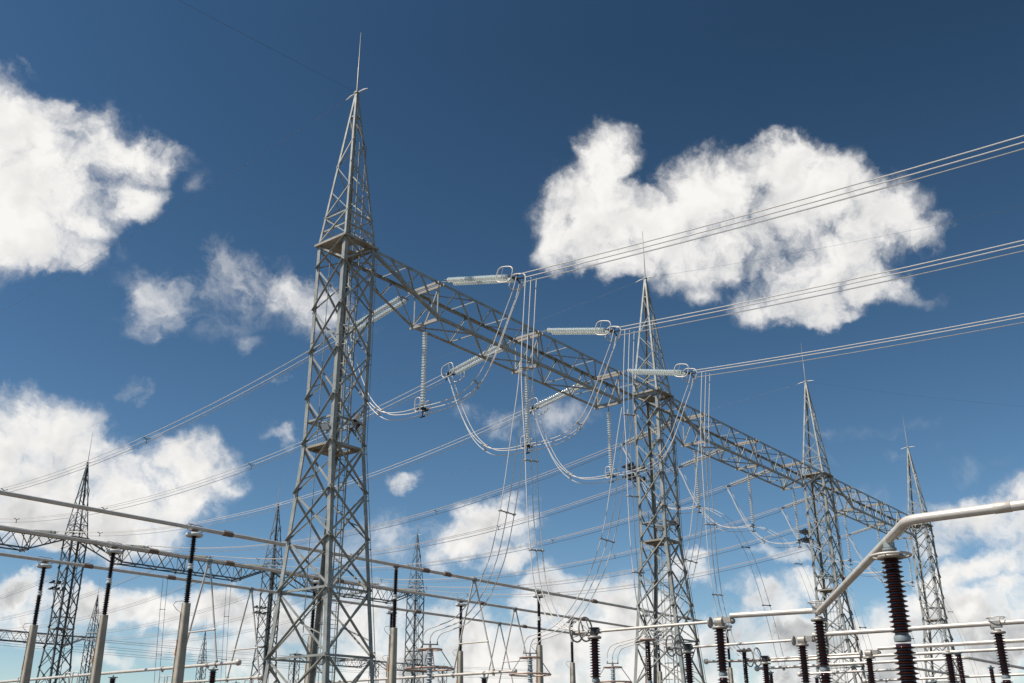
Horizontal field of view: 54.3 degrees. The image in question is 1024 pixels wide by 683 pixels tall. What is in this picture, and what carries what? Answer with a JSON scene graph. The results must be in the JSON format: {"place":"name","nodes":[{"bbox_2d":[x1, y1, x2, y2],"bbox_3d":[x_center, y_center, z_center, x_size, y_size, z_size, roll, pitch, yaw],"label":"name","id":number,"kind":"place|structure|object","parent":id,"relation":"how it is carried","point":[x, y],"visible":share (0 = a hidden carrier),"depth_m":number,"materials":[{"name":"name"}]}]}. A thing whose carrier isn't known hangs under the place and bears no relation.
{"place":"outdoors","nodes":[
{"label":"outdoors","id":0,"kind":"place"},
{"bbox_2d":[5,584,276,635],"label":"conductor bundle","id":1,"kind":"object","parent":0,"point":[164,619],"visible":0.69,"depth_m":156.34,"materials":[{"name":"metal"}]},
{"bbox_2d":[1,335,335,491],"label":"conductor bundle","id":2,"kind":"object","parent":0,"point":[174,422],"visible":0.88,"depth_m":63.35,"materials":[{"name":"metal"}]},
{"bbox_2d":[346,294,411,341],"bbox_3d":[-7.307,-1.406,53.588,5.301,0.859,1.063,-28,-33,30],"label":"tension insulator string","id":3,"kind":"object","parent":2,"relation":"attached to","point":[385,306],"visible":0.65,"depth_m":53.30,"materials":[{"name":"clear glass"}]},
{"bbox_2d":[37,594,312,640],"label":"conductor bundle","id":4,"kind":"object","parent":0,"point":[176,631],"visible":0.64,"depth_m":168.12,"materials":[{"name":"metal"}]},
{"bbox_2d":[195,621,206,682],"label":"lattice tower","id":5,"kind":"structure","parent":0,"point":[201,660],"depth_m":281.92,"materials":[{"name":"metal"}]},
{"bbox_2d":[0,374,444,522],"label":"conductor bundle","id":6,"kind":"object","parent":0,"point":[226,471],"visible":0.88,"depth_m":73.21,"materials":[{"name":"metal"}]},
{"bbox_2d":[441,341,511,381],"bbox_3d":[-2.054,1.062,59.722,5.301,0.859,1.063,-28,-33,30],"label":"tension insulator string","id":7,"kind":"object","parent":6,"relation":"attached to","point":[461,368],"visible":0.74,"depth_m":60.07,"materials":[{"name":"glass"}]},
{"bbox_2d":[2,637,502,674],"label":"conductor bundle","id":8,"kind":"object","parent":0,"point":[206,655],"visible":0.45,"depth_m":166.74,"materials":[{"name":"metal"}]},
{"bbox_2d":[4,643,516,678],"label":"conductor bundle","id":9,"kind":"object","parent":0,"point":[218,661],"visible":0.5,"depth_m":166.28,"materials":[{"name":"metal"}]},
{"bbox_2d":[0,629,523,670],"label":"conductor bundle","id":10,"kind":"object","parent":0,"point":[221,650],"visible":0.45,"depth_m":167.31,"materials":[{"name":"metal"}]},
{"bbox_2d":[55,409,530,535],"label":"conductor bundle","id":11,"kind":"object","parent":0,"point":[311,493],"visible":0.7,"depth_m":79.50,"materials":[{"name":"metal"}]},
{"bbox_2d":[526,380,590,414],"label":"tension insulator string","id":12,"kind":"object","parent":11,"relation":"attached to","point":[555,397],"visible":0.74,"depth_m":66.14,"materials":[{"name":"metal"}]},
{"bbox_2d":[148,444,620,551],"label":"conductor bundle","id":13,"kind":"object","parent":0,"point":[409,516],"visible":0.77,"depth_m":86.08,"materials":[{"name":"metal"}]},
{"bbox_2d":[211,467,673,561],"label":"conductor bundle","id":14,"kind":"object","parent":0,"point":[463,533],"visible":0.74,"depth_m":93.31,"materials":[{"name":"metal"}]},
{"bbox_2d":[677,445,731,470],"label":"tension insulator string","id":15,"kind":"object","parent":14,"relation":"attached to","point":[689,462],"visible":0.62,"depth_m":80.23,"materials":[{"name":"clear glass"}]},
{"bbox_2d":[678,468,751,531],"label":"jumper loop","id":16,"kind":"object","parent":15,"relation":"hanging from","point":[706,514],"visible":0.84,"depth_m":78.23,"materials":[{"name":"metal"}]},
{"bbox_2d":[422,362,533,642],"bbox_3d":[-1.488,7.219,45.136,6.034,12.115,0.587,-17,-27,35],"label":"drop conductor","id":17,"kind":"object","parent":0,"point":[507,512],"visible":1,"depth_m":44.02,"materials":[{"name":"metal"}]},
{"bbox_2d":[271,486,724,571],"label":"conductor bundle","id":18,"kind":"object","parent":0,"point":[522,545],"visible":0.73,"depth_m":99.71,"materials":[{"name":"metal"}]},
{"bbox_2d":[723,467,777,490],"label":"tension insulator string","id":19,"kind":"object","parent":18,"relation":"attached to","point":[744,481],"visible":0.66,"depth_m":86.43,"materials":[{"name":"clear glass"}]},
{"bbox_2d":[726,486,798,547],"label":"jumper loop","id":20,"kind":"object","parent":19,"relation":"hanging from","point":[751,527],"visible":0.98,"depth_m":84.32,"materials":[{"name":"metal"}]},
{"bbox_2d":[0,0,1023,682],"label":"sky","id":21,"kind":"structure","parent":0,"point":[522,135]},
{"bbox_2d":[342,508,778,582],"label":"conductor bundle","id":22,"kind":"object","parent":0,"point":[563,564],"visible":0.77,"depth_m":110.25,"materials":[{"name":"metal"}]},
{"bbox_2d":[524,407,633,652],"bbox_3d":[3.467,9.682,51.526,6.994,11.818,0.587,-17,-27,35],"label":"drop conductor","id":23,"kind":"object","parent":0,"point":[607,539],"visible":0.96,"depth_m":50.52,"materials":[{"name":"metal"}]},
{"bbox_2d":[382,522,813,589],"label":"conductor bundle","id":24,"kind":"object","parent":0,"point":[609,573],"visible":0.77,"depth_m":116.12,"materials":[{"name":"metal"}]},
{"bbox_2d":[420,535,845,596],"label":"conductor bundle","id":25,"kind":"object","parent":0,"point":[645,582],"visible":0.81,"depth_m":121.49,"materials":[{"name":"metal"}]},
{"bbox_2d":[518,135,1023,282],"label":"conductor bundle","id":26,"kind":"object","parent":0,"point":[788,208],"visible":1,"depth_m":39.33,"materials":[{"name":"metal"}]},
{"bbox_2d":[442,266,525,289],"bbox_3d":[-1.558,-3.055,49.329,5.301,0.859,1.063,0,-17,41],"label":"tension insulator string","id":27,"kind":"object","parent":26,"relation":"attached to","point":[486,279],"visible":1,"depth_m":48.95,"materials":[{"name":"glass"}]},
{"bbox_2d":[346,276,522,420],"bbox_3d":[-4.376,0.858,50.168,12.141,5.979,0.527,-17,-27,35],"label":"jumper loop","id":28,"kind":"object","parent":27,"relation":"hanging from","point":[476,388],"visible":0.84,"depth_m":47.76,"materials":[{"name":"metal"}]},
{"bbox_2d":[520,276,584,630],"bbox_3d":[1.625,4.294,43.647,2.789,16.273,0.587,-17,-27,35],"label":"drop conductor","id":29,"kind":"object","parent":26,"relation":"hanging from","point":[536,461],"visible":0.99,"depth_m":43.73,"materials":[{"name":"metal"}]},
{"bbox_2d":[616,240,1023,335],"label":"conductor bundle","id":30,"kind":"object","parent":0,"point":[830,287],"visible":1,"depth_m":46.51,"materials":[{"name":"metal"}]},
{"bbox_2d":[541,320,620,340],"bbox_3d":[3.694,-0.588,55.463,5.301,0.859,1.063,0,-17,41],"label":"tension insulator string","id":31,"kind":"object","parent":30,"relation":"attached to","point":[600,331],"visible":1,"depth_m":55.01,"materials":[{"name":"metal"}]},
{"bbox_2d":[446,329,618,455],"bbox_3d":[0.877,3.325,56.302,12.141,5.979,0.527,-17,-27,35],"label":"jumper loop","id":32,"kind":"object","parent":31,"relation":"hanging from","point":[578,428],"visible":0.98,"depth_m":54.32,"materials":[{"name":"metal"}]},
{"bbox_2d":[623,330,677,646],"bbox_3d":[6.718,6.832,49.889,2.107,16.323,0.587,-17,-27,35],"label":"drop conductor","id":33,"kind":"object","parent":30,"relation":"hanging from","point":[632,496],"visible":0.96,"depth_m":50.02,"materials":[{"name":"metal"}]},
{"bbox_2d":[693,313,1023,377],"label":"conductor bundle","id":34,"kind":"object","parent":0,"point":[865,345],"visible":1,"depth_m":53.53,"materials":[{"name":"metal"}]},
{"bbox_2d":[621,364,696,381],"bbox_3d":[8.947,1.879,61.596,5.301,0.859,1.063,0,-17,41],"label":"tension insulator string","id":35,"kind":"object","parent":34,"relation":"attached to","point":[679,373],"visible":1,"depth_m":61.11,"materials":[{"name":"metal"}]},
{"bbox_2d":[530,373,694,483],"bbox_3d":[6.130,5.792,62.435,12.141,5.979,0.527,-17,-27,35],"label":"jumper loop","id":36,"kind":"object","parent":35,"relation":"hanging from","point":[660,460],"visible":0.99,"depth_m":60.73,"materials":[{"name":"metal"}]},
{"bbox_2d":[700,372,747,655],"bbox_3d":[11.666,9.319,56.275,1.697,16.168,0.587,-17,-27,35],"label":"drop conductor","id":37,"kind":"object","parent":34,"relation":"hanging from","point":[714,525],"visible":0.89,"depth_m":56.53,"materials":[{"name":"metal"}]},
{"label":"ground","id":38,"kind":"structure","parent":0,"visible":0},
{"bbox_2d":[19,623,37,682],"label":"concrete post","id":39,"kind":"object","parent":38,"relation":"on","point":[26,669],"visible":1,"depth_m":55.62,"materials":[{"name":"grey concrete"}]},
{"bbox_2d":[31,556,52,624],"bbox_3d":[-26.943,14.228,57.070,0.839,3.806,0.840,7,-23,-18],"label":"post insulator","id":40,"kind":"object","parent":39,"relation":"on","point":[45,565],"visible":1,"depth_m":57.05,"materials":[{"name":"ceramic"}]},
{"bbox_2d":[35,433,92,682],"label":"lattice tower","id":41,"kind":"structure","parent":38,"relation":"on","point":[55,588],"depth_m":111.03,"materials":[{"name":"metal"}]},
{"bbox_2d":[0,525,70,551],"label":"lattice beam","id":42,"kind":"structure","parent":41,"relation":"attached to","point":[26,548],"depth_m":108.66,"materials":[{"name":"metal"}]},
{"bbox_2d":[78,578,100,682],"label":"lattice tower","id":43,"kind":"structure","parent":38,"relation":"on","point":[90,636],"depth_m":213.60,"materials":[{"name":"metal"}]},
{"bbox_2d":[0,629,89,646],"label":"lattice beam","id":44,"kind":"structure","parent":43,"relation":"attached to","point":[24,632],"depth_m":204.83,"materials":[{"name":"metal"}]},
{"bbox_2d":[89,613,107,682],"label":"concrete post","id":45,"kind":"object","parent":38,"relation":"on","point":[96,667],"visible":1,"depth_m":51.41,"materials":[{"name":"grey concrete"}]},
{"bbox_2d":[101,541,121,614],"bbox_3d":[-21.306,12.527,52.927,0.839,3.806,0.840,7,-23,-18],"label":"post insulator","id":46,"kind":"object","parent":45,"relation":"on","point":[113,551],"visible":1,"depth_m":52.94,"materials":[{"name":"ceramic"}]},
{"bbox_2d":[0,525,662,633],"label":"busbar","id":47,"kind":"object","parent":46,"relation":"on","point":[157,552],"visible":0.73,"depth_m":59.56,"materials":[{"name":"metal"}]},
{"bbox_2d":[187,558,217,661],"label":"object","id":48,"kind":"object","parent":47,"relation":"hanging from","point":[209,562],"visible":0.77,"depth_m":57.10,"materials":[{"name":"metal"}]},
{"bbox_2d":[0,659,241,682],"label":"pipe conductor","id":49,"kind":"object","parent":48,"relation":"hanging from","point":[237,662],"visible":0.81,"depth_m":58.87,"materials":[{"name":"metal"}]},
{"bbox_2d":[499,607,532,682],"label":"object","id":50,"kind":"object","parent":47,"relation":"hanging from","point":[514,611],"visible":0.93,"depth_m":77.93,"materials":[{"name":"metal"}]},
{"bbox_2d":[171,601,190,682],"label":"concrete post","id":51,"kind":"object","parent":38,"relation":"on","point":[179,659],"visible":1,"depth_m":47.20,"materials":[{"name":"grey concrete"}]},
{"bbox_2d":[183,524,202,602],"bbox_3d":[-15.669,10.825,48.783,0.839,3.806,0.840,7,-23,-18],"label":"post insulator","id":52,"kind":"object","parent":51,"relation":"on","point":[194,534],"visible":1,"depth_m":48.80,"materials":[{"name":"ceramic"}]},
{"bbox_2d":[0,490,731,627],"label":"busbar","id":53,"kind":"object","parent":52,"relation":"on","point":[136,517],"visible":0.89,"depth_m":52.17,"materials":[{"name":"metal"}]},
{"bbox_2d":[452,577,494,672],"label":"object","id":54,"kind":"object","parent":53,"relation":"hanging from","point":[474,582],"visible":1,"depth_m":63.86,"materials":[{"name":"metal"}]},
{"bbox_2d":[249,477,282,682],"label":"lattice tower","id":55,"kind":"structure","parent":38,"relation":"on","point":[266,636],"depth_m":132.08,"materials":[{"name":"metal"}]},
{"bbox_2d":[81,539,265,581],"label":"lattice beam","id":56,"kind":"structure","parent":55,"relation":"attached to","point":[171,570],"depth_m":122.26,"materials":[{"name":"metal"}]},
{"bbox_2d":[288,651,300,682],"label":"lattice tower","id":57,"kind":"structure","parent":38,"relation":"on","point":[293,680],"depth_m":253.48,"materials":[{"name":"metal"}]},
{"bbox_2d":[302,634,312,682],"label":"concrete post","id":58,"kind":"object","parent":38,"relation":"on","point":[309,647],"visible":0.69,"depth_m":61.86,"materials":[{"name":"grey concrete"}]},
{"bbox_2d":[309,574,318,635],"bbox_3d":[-12.535,16.646,63.169,0.839,3.806,0.840,7,-23,-18],"label":"post insulator","id":59,"kind":"object","parent":58,"relation":"on","point":[314,581],"visible":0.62,"depth_m":63.01,"materials":[{"name":"ceramic"}]},
{"bbox_2d":[263,35,378,682],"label":"lattice tower","id":60,"kind":"structure","parent":38,"relation":"on","point":[337,246],"depth_m":43.72,"materials":[{"name":"metal"}]},
{"bbox_2d":[348,250,656,409],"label":"lattice beam","id":61,"kind":"structure","parent":60,"relation":"attached to","point":[409,289],"depth_m":55.35,"materials":[{"name":"metal"}]},
{"bbox_2d":[414,328,430,417],"bbox_3d":[-4.406,1.508,49.932,0.423,4.800,0.772,-17,-27,35],"label":"suspension insulator string","id":62,"kind":"object","parent":61,"relation":"hanging from","point":[423,370],"visible":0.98,"depth_m":49.68,"materials":[{"name":"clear glass"}]},
{"bbox_2d":[520,376,533,453],"bbox_3d":[0.847,3.975,56.066,0.423,4.800,0.772,-17,-27,35],"label":"suspension insulator string","id":63,"kind":"object","parent":61,"relation":"hanging from","point":[527,433],"visible":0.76,"depth_m":55.77,"materials":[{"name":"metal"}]},
{"bbox_2d":[605,409,616,482],"bbox_3d":[6.100,6.442,62.199,0.423,4.800,0.772,-17,-27,35],"label":"suspension insulator string","id":64,"kind":"object","parent":61,"relation":"hanging from","point":[609,444],"visible":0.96,"depth_m":62.00,"materials":[{"name":"glass"}]},
{"bbox_2d":[607,441,709,659],"bbox_3d":[8.493,12.121,57.866,7.374,11.906,0.587,-17,-27,35],"label":"drop conductor","id":65,"kind":"object","parent":64,"relation":"hanging from","point":[685,559],"visible":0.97,"depth_m":56.70,"materials":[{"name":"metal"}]},
{"bbox_2d":[384,626,396,682],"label":"concrete post","id":66,"kind":"object","parent":38,"relation":"on","point":[392,667],"visible":1,"depth_m":57.57,"materials":[{"name":"grey concrete"}]},
{"bbox_2d":[391,566,399,627],"bbox_3d":[-6.899,15.066,58.976,0.340,3.545,0.330,-17,-27,35],"label":"post insulator","id":67,"kind":"object","parent":66,"relation":"on","point":[394,600],"visible":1,"depth_m":58.86,"materials":[{"name":"ceramic"}]},
{"bbox_2d":[402,529,425,682],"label":"lattice tower","id":68,"kind":"structure","parent":38,"relation":"on","point":[414,631],"depth_m":151.95,"materials":[{"name":"metal"}]},
{"bbox_2d":[273,571,415,603],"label":"lattice beam","id":69,"kind":"structure","parent":68,"relation":"attached to","point":[374,598],"depth_m":144.31,"materials":[{"name":"metal"}]},
{"bbox_2d":[405,641,453,682],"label":"surge arrester","id":70,"kind":"object","parent":38,"relation":"on","point":[429,667],"visible":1,"depth_m":44.09,"materials":[{"name":"grey metal"}]},
{"bbox_2d":[453,651,462,682],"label":"concrete post","id":71,"kind":"object","parent":38,"relation":"on","point":[460,665],"visible":0.88,"depth_m":72.16,"materials":[{"name":"grey concrete"}]},
{"bbox_2d":[455,597,465,650],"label":"post insulator","id":72,"kind":"object","parent":71,"relation":"on","point":[460,604],"visible":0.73,"depth_m":73.54,"materials":[{"name":"ceramic"}]},
{"bbox_2d":[480,676,488,682],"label":"post insulator","id":73,"kind":"object","parent":38,"relation":"on","point":[483,678],"visible":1,"depth_m":61.88,"materials":[{"name":"brown ceramic"}]},
{"bbox_2d":[303,668,516,682],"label":"pipe conductor","id":74,"kind":"object","parent":73,"relation":"on","point":[483,673],"visible":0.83,"depth_m":64.00,"materials":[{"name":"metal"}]},
{"bbox_2d":[509,650,551,682],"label":"surge arrester","id":75,"kind":"object","parent":38,"relation":"on","point":[529,673],"visible":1,"depth_m":50.77,"materials":[{"name":"grey metal"}]},
{"bbox_2d":[531,643,543,682],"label":"concrete post","id":76,"kind":"object","parent":38,"relation":"on","point":[539,665],"visible":0.71,"depth_m":67.97,"materials":[{"name":"grey concrete"}]},
{"bbox_2d":[533,588,544,644],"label":"post insulator","id":77,"kind":"object","parent":76,"relation":"on","point":[540,595],"visible":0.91,"depth_m":69.22,"materials":[{"name":"ceramic"}]},
{"bbox_2d":[594,661,631,682],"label":"surge arrester","id":78,"kind":"object","parent":38,"relation":"on","point":[613,668],"visible":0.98,"depth_m":57.22,"materials":[{"name":"grey metal"}]},
{"bbox_2d":[639,637,655,682],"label":"post insulator","id":79,"kind":"object","parent":38,"relation":"on","point":[647,640],"visible":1,"depth_m":41.54,"materials":[{"name":"ceramic"}]},
{"bbox_2d":[621,231,705,682],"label":"lattice tower","id":80,"kind":"structure","parent":38,"relation":"on","point":[656,542],"depth_m":64.73,"materials":[{"name":"metal"}]},
{"bbox_2d":[648,398,822,490],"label":"lattice beam","id":81,"kind":"structure","parent":80,"relation":"attached to","point":[685,418],"depth_m":76.77,"materials":[{"name":"metal"}]},
{"bbox_2d":[693,447,702,512],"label":"suspension insulator string","id":82,"kind":"object","parent":81,"relation":"hanging from","point":[696,466],"visible":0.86,"depth_m":70.22,"materials":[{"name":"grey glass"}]},
{"bbox_2d":[700,507,785,664],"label":"drop conductor","id":83,"kind":"object","parent":82,"relation":"hanging from","point":[763,605],"visible":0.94,"depth_m":65.50,"materials":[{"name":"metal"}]},
{"bbox_2d":[569,616,832,682],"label":"disconnector","id":84,"kind":"object","parent":38,"relation":"on","point":[718,627],"visible":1,"depth_m":36.03,"materials":[{"name":"ceramic"}]},
{"bbox_2d":[729,608,812,617],"bbox_3d":[9.154,9.537,35.090,3.244,0.262,0.192,-17,-27,35],"label":"pipe conductor","id":85,"kind":"object","parent":84,"relation":"attached to","point":[772,613],"visible":0.89,"depth_m":35.03,"materials":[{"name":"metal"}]},
{"bbox_2d":[736,648,750,682],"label":"post insulator","id":86,"kind":"object","parent":38,"relation":"on","point":[745,665],"visible":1,"depth_m":46.52,"materials":[{"name":"ceramic"}]},
{"bbox_2d":[797,347,867,682],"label":"lattice tower","id":87,"kind":"structure","parent":38,"relation":"on","point":[824,590],"depth_m":86.03,"materials":[{"name":"metal"}]},
{"bbox_2d":[665,629,1011,682],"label":"disconnector","id":88,"kind":"object","parent":38,"relation":"on","point":[802,644],"visible":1,"depth_m":42.45,"materials":[{"name":"metal"}]},
{"bbox_2d":[812,619,1023,636],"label":"pipe conductor","id":89,"kind":"object","parent":88,"relation":"attached to","point":[931,627],"visible":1,"depth_m":39.53,"materials":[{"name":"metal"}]},
{"bbox_2d":[746,647,957,682],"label":"disconnector","id":90,"kind":"object","parent":38,"relation":"on","point":[869,664],"visible":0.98,"depth_m":48.85,"materials":[{"name":"metal"}]},
{"bbox_2d":[877,638,1023,649],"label":"pipe conductor","id":91,"kind":"object","parent":90,"relation":"attached to","point":[968,643],"visible":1,"depth_m":46.50,"materials":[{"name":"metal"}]},
{"bbox_2d":[869,542,919,682],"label":"post insulator","id":92,"kind":"object","parent":38,"relation":"on","point":[890,556],"visible":1,"depth_m":21.36,"materials":[{"name":"ceramic"}]},
{"bbox_2d":[816,499,1023,614],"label":"pipe conductor","id":93,"kind":"object","parent":92,"relation":"on","point":[898,529],"visible":1,"depth_m":19.97,"materials":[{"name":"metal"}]},
{"bbox_2d":[902,415,960,682],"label":"lattice tower","id":94,"kind":"structure","parent":38,"relation":"on","point":[940,619],"depth_m":106.46,"materials":[{"name":"metal"}]},
{"bbox_2d":[813,477,925,539],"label":"lattice beam","id":95,"kind":"structure","parent":94,"relation":"attached to","point":[849,500],"depth_m":96.51,"materials":[{"name":"metal"}]},
{"bbox_2d":[954,652,965,682],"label":"post insulator","id":96,"kind":"object","parent":38,"relation":"on","point":[959,660],"visible":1,"depth_m":46.10,"materials":[{"name":"brown ceramic"}]},
{"bbox_2d":[771,647,1023,661],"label":"pipe conductor","id":97,"kind":"object","parent":96,"relation":"attached to","point":[916,653],"visible":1,"depth_m":47.58,"materials":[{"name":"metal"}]},
{"bbox_2d":[987,665,995,682],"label":"post insulator","id":98,"kind":"object","parent":38,"relation":"on","point":[991,672],"visible":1,"depth_m":57.82,"materials":[{"name":"brown ceramic"}]},
{"bbox_2d":[754,656,1023,670],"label":"pipe conductor","id":99,"kind":"object","parent":98,"relation":"on","point":[783,667],"visible":0.7,"depth_m":59.56,"materials":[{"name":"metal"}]},
{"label":"post insulator","id":100,"kind":"object","parent":38,"relation":"on","visible":0},
{"bbox_2d":[797,667,969,677],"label":"pipe conductor","id":101,"kind":"object","parent":100,"relation":"attached to","point":[834,673],"visible":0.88,"depth_m":67.85,"materials":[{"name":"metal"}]},
{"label":"post insulator","id":102,"kind":"object","parent":38,"relation":"on","visible":0},
{"bbox_2d":[863,673,1023,682],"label":"pipe conductor","id":103,"kind":"object","parent":102,"relation":"on","point":[886,680],"visible":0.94,"depth_m":72.09,"materials":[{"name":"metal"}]},
{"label":"post insulator","id":104,"kind":"object","parent":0,"visible":0},
{"bbox_2d":[0,552,598,635],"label":"busbar","id":105,"kind":"object","parent":104,"relation":"on","point":[92,566],"visible":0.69,"depth_m":66.01,"materials":[{"name":"metal"}]},
{"bbox_2d":[226,587,259,677],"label":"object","id":106,"kind":"object","parent":105,"relation":"hanging from","point":[251,592],"visible":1,"depth_m":67.41,"materials":[{"name":"metal"}]},
{"bbox_2d":[165,674,263,682],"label":"pipe conductor","id":107,"kind":"object","parent":106,"relation":"hanging from","point":[259,677],"visible":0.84,"depth_m":66.86,"materials":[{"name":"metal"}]},
{"bbox_2d":[486,622,512,682],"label":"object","id":108,"kind":"object","parent":105,"relation":"hanging from","point":[500,623],"visible":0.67,"depth_m":87.12,"materials":[{"name":"metal"}]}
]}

